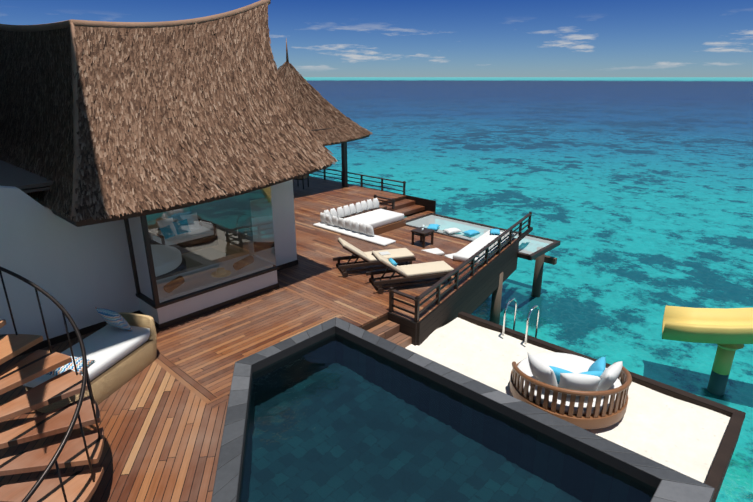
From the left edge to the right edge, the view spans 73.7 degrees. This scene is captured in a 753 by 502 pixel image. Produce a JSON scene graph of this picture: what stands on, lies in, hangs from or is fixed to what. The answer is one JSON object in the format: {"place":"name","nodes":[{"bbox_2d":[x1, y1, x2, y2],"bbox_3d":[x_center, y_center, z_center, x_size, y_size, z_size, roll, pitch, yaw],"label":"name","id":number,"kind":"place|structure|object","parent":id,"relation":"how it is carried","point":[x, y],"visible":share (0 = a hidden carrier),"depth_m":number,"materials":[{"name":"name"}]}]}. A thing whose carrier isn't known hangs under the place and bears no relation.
{"place":"outdoors","nodes":[
{"label":"outdoors","id":0,"kind":"place"},
{"bbox_2d":[0,319,103,501],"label":"spiral stair treads","id":1,"kind":"object","parent":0,"point":[81,486],"visible":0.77,"depth_m":5.71,"materials":[{"name":"brown wood"}]},
{"bbox_2d":[0,0,270,220],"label":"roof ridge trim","id":2,"kind":"structure","parent":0,"point":[71,23],"depth_m":10.81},
{"bbox_2d":[0,29,72,213],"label":"roof underside","id":3,"kind":"structure","parent":2,"relation":"attached to","point":[40,98],"depth_m":10.76,"materials":[{"name":"brown"}]},
{"bbox_2d":[0,27,74,219],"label":"roof leaves","id":4,"kind":"object","parent":2,"relation":"attached to","point":[20,101],"visible":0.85,"depth_m":10.57,"materials":[{"name":"brown plant"}]},
{"bbox_2d":[33,197,76,226],"bbox_3d":[-9.780,-2.116,12.315,14.000,0.410,0.100,17,25,40],"label":"eave band","id":5,"kind":"object","parent":2,"relation":"attached to","point":[67,219],"visible":0.21,"depth_m":8.33,"materials":[{"name":"brown"}]},
{"bbox_2d":[71,3,336,221],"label":"roof leaves","id":6,"kind":"object","parent":2,"relation":"attached to","point":[145,138],"visible":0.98,"depth_m":10.49,"materials":[{"name":"brown plant"}]},
{"bbox_2d":[76,162,332,226],"bbox_3d":[-2.868,-1.214,9.694,0.100,0.474,5.450,17,25,40],"label":"roof edge","id":7,"kind":"object","parent":2,"relation":"attached to","point":[91,221],"visible":0.52,"depth_m":9.11,"materials":[{"name":"brown wood"}]},
{"bbox_2d":[146,206,191,221],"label":"villa back walls","id":8,"kind":"structure","parent":0,"point":[177,213],"depth_m":16.90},
{"bbox_2d":[147,218,248,257],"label":"interior floor","id":9,"kind":"structure","parent":0,"point":[237,249],"depth_m":14.36,"materials":[{"name":"brown wood"}]},
{"bbox_2d":[0,179,296,340],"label":"villa walls","id":10,"kind":"structure","parent":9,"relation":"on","point":[79,274],"depth_m":9.31,"materials":[{"name":"white paint"}]},
{"bbox_2d":[0,160,53,189],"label":"roof","id":11,"kind":"structure","parent":10,"relation":"attached to","point":[14,176],"depth_m":9.11,"materials":[{"name":"brown wood"}]},
{"bbox_2d":[22,186,49,192],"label":"roof beam","id":12,"kind":"structure","parent":10,"relation":"on","point":[44,188],"depth_m":8.68,"materials":[{"name":"brown wood"}]},
{"bbox_2d":[13,207,297,357],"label":"villa trim","id":13,"kind":"structure","parent":10,"relation":"attached to","point":[156,304],"depth_m":9.79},
{"bbox_2d":[127,187,275,302],"bbox_3d":[-3.560,-0.366,10.491,0.840,2.060,2.785,17,25,40],"label":"bay window glass","id":14,"kind":"object","parent":10,"relation":"attached to","point":[262,222],"visible":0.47,"depth_m":10.30,"materials":[{"name":"clear glass"}]},
{"bbox_2d":[156,254,272,302],"bbox_3d":[-3.639,0.539,10.902,1.000,0.080,2.670,17,25,40],"label":"window seat pad","id":15,"kind":"object","parent":10,"relation":"on","point":[200,271],"depth_m":10.76,"materials":[{"name":"grey fabric"}]},
{"bbox_2d":[164,255,253,292],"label":"window seat bolsters","id":16,"kind":"object","parent":15,"relation":"on","point":[239,262],"depth_m":10.31,"materials":[{"name":"fabric"}]},
{"bbox_2d":[211,268,230,277],"bbox_3d":[-3.366,0.443,10.867,0.420,0.115,0.420,17,25,40],"label":"straw hat","id":17,"kind":"object","parent":15,"relation":"on","point":[225,274],"depth_m":10.81,"materials":[{"name":"beige wicker"}]},
{"bbox_2d":[148,219,217,253],"bbox_3d":[-5.474,-0.383,14.244,0.900,0.608,1.600,17,25,40],"label":"sofa frame","id":18,"kind":"object","parent":9,"relation":"on","point":[214,238],"depth_m":14.06,"materials":[{"name":"brown wood"}]},
{"bbox_2d":[159,219,190,238],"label":"throw pillows","id":19,"kind":"object","parent":18,"relation":"on","point":[182,226],"depth_m":14.00,"materials":[{"name":"teal fabric"}]},
{"bbox_2d":[157,212,200,235],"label":"pillows","id":20,"kind":"object","parent":18,"relation":"on","point":[190,220],"depth_m":14.37,"materials":[{"name":"white fabric"}]},
{"bbox_2d":[153,226,213,245],"bbox_3d":[-5.452,-0.447,14.200,0.800,0.140,1.440,17,25,40],"label":"sofa seat cushion","id":21,"kind":"object","parent":18,"relation":"on","point":[183,236],"depth_m":13.95,"materials":[{"name":"white fabric"}]},
{"bbox_2d":[182,247,232,270],"bbox_3d":[-5.046,0.562,12.417,2.300,0.017,3.400,17,25,40],"label":"rug","id":22,"kind":"object","parent":9,"relation":"on","point":[211,250],"depth_m":13.51,"materials":[{"name":"beige fabric"}]},
{"bbox_2d":[156,257,186,279],"bbox_3d":[-5.745,0.513,12.148,2.160,0.288,2.160,17,25,40],"label":"round bed base","id":23,"kind":"object","parent":22,"relation":"on","point":[175,272],"depth_m":11.86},
{"bbox_2d":[151,244,181,276],"bbox_3d":[-5.745,0.259,12.060,2.000,0.250,2.000,17,25,40],"label":"round bed mattress","id":24,"kind":"object","parent":23,"relation":"on","point":[160,270],"depth_m":11.98,"materials":[{"name":"white fabric"}]},
{"bbox_2d":[278,61,286,80],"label":"pavilion roof leaves","id":25,"kind":"object","parent":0,"point":[281,68],"depth_m":20.54,"materials":[{"name":"plant"}]},
{"bbox_2d":[283,61,371,144],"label":"pavilion roof leaves","id":26,"kind":"object","parent":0,"point":[315,109],"visible":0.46,"depth_m":20.82,"materials":[{"name":"brown plant"}]},
{"bbox_2d":[286,39,288,62],"bbox_3d":[-3.663,-8.181,20.521,0.120,0.950,0.114,17,25,40],"label":"roof finial","id":27,"kind":"object","parent":26,"relation":"on","point":[287,59],"visible":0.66,"depth_m":20.53,"materials":[{"name":"grey metal"}]},
{"bbox_2d":[323,134,369,145],"bbox_3d":[-2.229,-4.379,20.285,0.100,0.320,5.700,17,25,40],"label":"roof edge","id":28,"kind":"object","parent":26,"relation":"attached to","point":[354,139],"visible":0.33,"depth_m":21.38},
{"bbox_2d":[0,0,752,76],"label":"sky","id":29,"kind":"structure","parent":0,"point":[325,38],"materials":[{"name":"blue"}]},
{"bbox_2d":[361,197,434,330],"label":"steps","id":30,"kind":"structure","parent":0,"point":[375,323],"depth_m":10.40,"materials":[{"name":"brown wood"}]},
{"bbox_2d":[0,330,227,501],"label":"deck","id":31,"kind":"object","parent":30,"relation":"on","point":[163,428],"visible":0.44,"depth_m":6.75,"materials":[{"name":"brown wood"}]},
{"bbox_2d":[0,266,100,501],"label":"stair railing","id":32,"kind":"object","parent":31,"relation":"on","point":[76,415],"visible":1,"depth_m":5.61,"materials":[{"name":"black metal"}]},
{"bbox_2d":[25,312,156,413],"bbox_3d":[-4.455,1.744,8.011,1.000,0.700,2.000,5,20,14],"label":"daybed frame","id":33,"kind":"object","parent":31,"relation":"on","point":[108,382],"visible":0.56,"depth_m":7.97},
{"bbox_2d":[46,356,94,375],"bbox_3d":[-4.441,1.691,7.310,0.411,0.178,0.520,0,19,0],"label":"pillow","id":34,"kind":"object","parent":33,"relation":"on","point":[70,366],"visible":0.42,"depth_m":7.22,"materials":[{"name":"fabric"}]},
{"bbox_2d":[23,324,149,387],"bbox_3d":[-4.469,1.638,7.918,0.900,0.160,1.790,5,20,14],"label":"daybed mattress","id":35,"kind":"object","parent":33,"relation":"on","point":[107,346],"visible":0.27,"depth_m":8.01,"materials":[{"name":"white fabric"}]},
{"bbox_2d":[95,307,132,330],"bbox_3d":[-4.402,1.145,8.424,0.520,0.442,0.273,9,21,23],"label":"pillow","id":36,"kind":"object","parent":33,"relation":"on","point":[114,319],"visible":1,"depth_m":8.31,"materials":[{"name":"fabric"}]},
{"bbox_2d":[155,350,216,402],"bbox_3d":[-3.826,1.871,8.780,3.650,0.045,0.200,17,25,40],"label":"deck border","id":37,"kind":"object","parent":30,"relation":"on","point":[195,387],"visible":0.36,"depth_m":8.14,"materials":[{"name":"brown wood"}]},
{"bbox_2d":[207,392,229,408],"bbox_3d":[-2.341,2.274,7.618,0.200,0.045,0.420,17,25,40],"label":"deck border","id":38,"kind":"object","parent":30,"relation":"on","point":[217,401],"visible":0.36,"depth_m":7.58,"materials":[{"name":"brown wood"}]},
{"bbox_2d":[155,287,341,396],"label":"wooden deck","id":39,"kind":"structure","parent":30,"relation":"on","point":[208,350],"depth_m":9.61,"materials":[{"name":"brown wood"}]},
{"bbox_2d":[339,316,361,327],"bbox_3d":[-0.548,1.437,10.030,0.550,0.045,0.200,17,25,40],"label":"pool deck strip","id":40,"kind":"object","parent":30,"relation":"on","point":[357,324],"visible":0.43,"depth_m":10.04,"materials":[{"name":"brown wood"}]},
{"bbox_2d":[367,320,411,347],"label":"stairs","id":41,"kind":"structure","parent":30,"relation":"on","point":[388,330],"depth_m":10.11,"materials":[{"name":"brown wood"}]},
{"bbox_2d":[277,176,517,326],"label":"lounge terrace","id":42,"kind":"structure","parent":30,"relation":"on","point":[315,275],"depth_m":12.88,"materials":[{"name":"brown wood"}]},
{"bbox_2d":[293,174,308,188],"bbox_3d":[-3.335,-3.192,22.003,0.540,0.850,0.540,6,20,17],"label":"chair","id":43,"kind":"object","parent":42,"relation":"on","point":[303,178],"visible":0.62,"depth_m":21.94,"materials":[{"name":"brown wood"}]},
{"bbox_2d":[312,127,347,186],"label":"pavilion posts","id":44,"kind":"object","parent":42,"relation":"on","point":[344,165],"visible":0.15,"depth_m":21.97,"materials":[{"name":"black wood"}]},
{"bbox_2d":[313,222,395,245],"bbox_3d":[-0.752,-0.568,15.632,3.150,0.070,0.540,17,25,40],"label":"rug","id":45,"kind":"object","parent":42,"relation":"on","point":[379,240],"visible":0.73,"depth_m":15.26,"materials":[{"name":"white fabric"}]},
{"bbox_2d":[311,168,405,194],"bbox_3d":[-2.008,-3.537,23.395,8.720,0.590,0.090,17,25,40],"label":"terrace railing","id":46,"kind":"object","parent":42,"relation":"on","point":[362,179],"visible":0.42,"depth_m":21.98,"materials":[{"name":"brown wood"}]},
{"bbox_2d":[333,240,415,276],"bbox_3d":[-0.057,0.087,12.680,0.720,0.770,2.000,46,49,64],"label":"lounge chair frame","id":47,"kind":"object","parent":42,"relation":"on","point":[351,265],"visible":0.67,"depth_m":12.46,"materials":[{"name":"brown wood"}]},
{"bbox_2d":[338,238,413,261],"bbox_3d":[-0.002,-0.087,12.638,0.600,0.534,1.845,46,49,64],"label":"lounge chair cushion","id":48,"kind":"object","parent":47,"relation":"on","point":[399,253],"visible":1,"depth_m":12.60,"materials":[{"name":"beige fabric"}]},
{"bbox_2d":[379,251,390,255],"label":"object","id":49,"kind":"object","parent":47,"relation":"on","point":[384,253],"visible":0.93,"depth_m":12.72,"materials":[{"name":"white fabric"}]},
{"bbox_2d":[373,194,394,208],"bbox_3d":[0.293,-1.871,19.037,1.040,0.400,0.090,17,25,40],"label":"railing","id":50,"kind":"object","parent":42,"relation":"on","point":[392,202],"visible":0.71,"depth_m":18.89,"materials":[{"name":"brown wood"}]},
{"bbox_2d":[373,220,405,234],"bbox_3d":[-0.347,-0.818,17.482,1.248,0.230,2.768,17,25,40],"label":"daybed base","id":51,"kind":"object","parent":42,"relation":"on","point":[389,227],"visible":0.25,"depth_m":17.43,"materials":[{"name":"brown wood"}]},
{"bbox_2d":[344,209,403,228],"bbox_3d":[-0.345,-1.032,17.412,1.190,0.220,2.720,17,25,40],"label":"daybed mattress","id":52,"kind":"object","parent":51,"relation":"on","point":[377,218],"visible":0.46,"depth_m":17.46,"materials":[{"name":"white fabric"}]},
{"bbox_2d":[320,198,379,235],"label":"cushions","id":53,"kind":"object","parent":52,"relation":"on","point":[332,217],"visible":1,"depth_m":16.82,"materials":[{"name":"white fabric"}]},
{"bbox_2d":[388,287,420,321],"bbox_3d":[0.555,1.081,10.164,0.795,0.540,0.090,17,25,40],"label":"railing","id":54,"kind":"object","parent":42,"relation":"on","point":[392,290],"visible":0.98,"depth_m":10.17,"materials":[{"name":"brown wood"}]},
{"bbox_2d":[366,253,454,293],"bbox_3d":[0.800,0.410,11.747,0.720,0.770,2.000,46,49,64],"label":"lounge chair frame","id":55,"kind":"object","parent":42,"relation":"on","point":[377,284],"visible":0.65,"depth_m":11.55,"materials":[{"name":"brown wood"}]},
{"bbox_2d":[389,258,396,266],"bbox_3d":[0.373,0.255,11.425,0.100,0.100,0.320,-6,20,-17],"label":"lounger towel roll","id":56,"kind":"object","parent":55,"relation":"on","point":[392,262],"visible":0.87,"depth_m":11.33,"materials":[{"name":"blue fabric"}]},
{"bbox_2d":[372,250,453,276],"bbox_3d":[0.855,0.237,11.705,0.600,0.534,1.845,46,49,64],"label":"lounge chair cushion","id":57,"kind":"object","parent":55,"relation":"on","point":[420,269],"visible":0.94,"depth_m":11.69,"materials":[{"name":"beige fabric"}]},
{"bbox_2d":[310,176,532,347],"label":"deck","id":58,"kind":"structure","parent":42,"relation":"attached to","point":[471,295],"depth_m":12.33,"materials":[{"name":"brown wood"}]},
{"bbox_2d":[414,212,531,321],"bbox_3d":[2.865,0.080,13.050,0.090,0.540,7.876,12,22,30],"label":"railing","id":59,"kind":"object","parent":42,"relation":"on","point":[455,271],"depth_m":12.09,"materials":[{"name":"brown wood"}]},
{"bbox_2d":[453,230,513,264],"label":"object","id":60,"kind":"object","parent":42,"relation":"on","point":[465,253],"visible":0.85,"depth_m":13.89,"materials":[{"name":"white fabric"}]},
{"bbox_2d":[477,230,508,256],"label":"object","id":61,"kind":"object","parent":60,"relation":"on","point":[491,246],"visible":0.19,"depth_m":13.90,"materials":[{"name":"white fabric"}]},
{"bbox_2d":[490,229,499,233],"bbox_3d":[3.572,-0.586,15.120,0.320,0.130,0.420,4,20,11],"label":"pillow","id":62,"kind":"object","parent":60,"relation":"on","point":[494,231],"visible":0.98,"depth_m":14.98,"materials":[{"name":"fabric"}]},
{"bbox_2d":[384,199,424,215],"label":"steps","id":63,"kind":"structure","parent":30,"relation":"on","point":[405,207],"depth_m":19.86,"materials":[{"name":"brown wood"}]},
{"bbox_2d":[378,211,470,255],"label":"deck floor","id":64,"kind":"structure","parent":30,"relation":"on","point":[446,245],"depth_m":16.47,"materials":[{"name":"brown wood"}]},
{"bbox_2d":[411,227,434,247],"bbox_3d":[1.469,-0.434,15.993,0.540,0.480,0.540,17,25,40],"label":"side table","id":65,"kind":"object","parent":64,"relation":"on","point":[421,233],"visible":1,"depth_m":15.88,"materials":[{"name":"brown wood"}]},
{"bbox_2d":[422,248,454,258],"bbox_3d":[1.958,0.145,14.903,1.413,0.100,1.259,-6,20,-16],"label":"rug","id":66,"kind":"object","parent":64,"relation":"on","point":[437,251],"visible":0.33,"depth_m":15.05,"materials":[{"name":"white fabric"}]},
{"bbox_2d":[211,319,714,501],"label":"pool coping","id":67,"kind":"object","parent":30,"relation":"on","point":[618,464],"visible":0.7,"depth_m":7.50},
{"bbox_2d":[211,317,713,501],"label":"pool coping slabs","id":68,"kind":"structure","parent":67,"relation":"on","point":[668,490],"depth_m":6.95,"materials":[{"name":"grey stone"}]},
{"bbox_2d":[303,77,752,501],"bbox_3d":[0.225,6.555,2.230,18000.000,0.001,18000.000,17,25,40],"label":"ocean water","id":69,"kind":"structure","parent":0,"point":[634,195],"depth_m":33.84,"materials":[{"name":"teal liquid"}]},
{"bbox_2d":[428,218,544,323],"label":"support posts","id":70,"kind":"object","parent":69,"relation":"on","point":[497,295],"visible":0.04,"depth_m":16.19,"materials":[{"name":"brown wood"}]},
{"bbox_2d":[436,229,556,264],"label":"deck beams","id":71,"kind":"structure","parent":70,"relation":"on","point":[550,260],"depth_m":16.86,"materials":[{"name":"brown wood"}]},
{"bbox_2d":[406,213,560,259],"bbox_3d":[3.383,-0.606,17.375,5.270,0.140,2.020,17,25,40],"label":"net frame","id":72,"kind":"object","parent":71,"relation":"on","point":[545,249],"visible":0.65,"depth_m":16.96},
{"bbox_2d":[408,216,551,253],"bbox_3d":[3.383,-0.531,17.401,5.030,0.220,1.780,17,25,40],"label":"net hammock","id":73,"kind":"object","parent":72,"relation":"attached to","point":[452,222],"visible":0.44,"depth_m":18.10,"materials":[{"name":"white fabric"}]},
{"bbox_2d":[443,228,460,233],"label":"white net cushions","id":74,"kind":"object","parent":73,"relation":"on","point":[452,230],"visible":0.58,"depth_m":17.81,"materials":[{"name":"fabric"}]},
{"bbox_2d":[427,224,480,235],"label":"blue pillows","id":75,"kind":"object","parent":73,"relation":"in","point":[467,232],"visible":0.65,"depth_m":17.74,"materials":[{"name":"fabric"}]},
{"bbox_2d":[485,295,729,404],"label":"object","id":76,"kind":"object","parent":69,"relation":"on","point":[721,399],"visible":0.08,"depth_m":11.78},
{"bbox_2d":[662,306,752,374],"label":"water slide","id":77,"kind":"object","parent":69,"relation":"in","point":[729,332],"visible":1,"depth_m":11.28,"materials":[{"name":"yellow plastic"}]},
{"bbox_2d":[707,370,728,395],"bbox_3d":[7.890,3.391,11.728,0.340,1.350,0.340,17,25,40],"label":"slide support post","id":78,"kind":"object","parent":69,"relation":"in","point":[717,383],"depth_m":11.49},
{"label":"pool supports","id":79,"kind":"object","parent":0,"visible":0},
{"bbox_2d":[458,311,745,501],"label":"deck edge","id":80,"kind":"object","parent":79,"relation":"on","point":[720,465],"visible":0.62,"depth_m":8.27,"materials":[{"name":"brown wood"}]},
{"bbox_2d":[406,317,730,482],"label":"lower deck floor","id":81,"kind":"structure","parent":80,"relation":"on","point":[682,437],"depth_m":8.18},
{"bbox_2d":[502,298,539,343],"bbox_3d":[2.950,2.416,10.584,0.544,2.942,0.504,17,25,40],"label":"swim ladder","id":82,"kind":"object","parent":81,"relation":"on","point":[529,314],"visible":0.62,"depth_m":10.20,"materials":[{"name":"silver metal"}]},
{"bbox_2d":[510,361,631,428],"bbox_3d":[3.180,2.129,8.336,1.840,0.738,1.840,17,25,40],"label":"round sofa frame","id":83,"kind":"object","parent":81,"relation":"on","point":[603,419],"visible":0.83,"depth_m":7.58,"materials":[{"name":"brown wood"}]},
{"bbox_2d":[517,352,621,414],"bbox_3d":[3.180,2.157,8.346,1.680,0.120,1.680,17,25,40],"label":"seat cushion","id":84,"kind":"object","parent":83,"relation":"on","point":[572,363],"visible":0.44,"depth_m":8.59,"materials":[{"name":"white fabric"}]},
{"bbox_2d":[527,352,622,396],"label":"pillows","id":85,"kind":"object","parent":83,"relation":"on","point":[542,371],"visible":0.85,"depth_m":7.66,"materials":[{"name":"fabric"}]},
{"bbox_2d":[549,355,605,383],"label":"blue pillows","id":86,"kind":"object","parent":83,"relation":"on","point":[597,367],"visible":0.44,"depth_m":7.89,"materials":[{"name":"fabric"}]},
{"bbox_3d":[0.010,3.343,6.833,5.770,1.151,3.820,17,25,40],"label":"pool basin","id":87,"kind":"object","parent":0,"visible":0},
{"bbox_2d":[239,333,656,501],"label":"swimming pool water","id":88,"kind":"structure","parent":87,"relation":"in","point":[335,417],"depth_m":6.79,"materials":[{"name":"teal liquid"}]}
]}

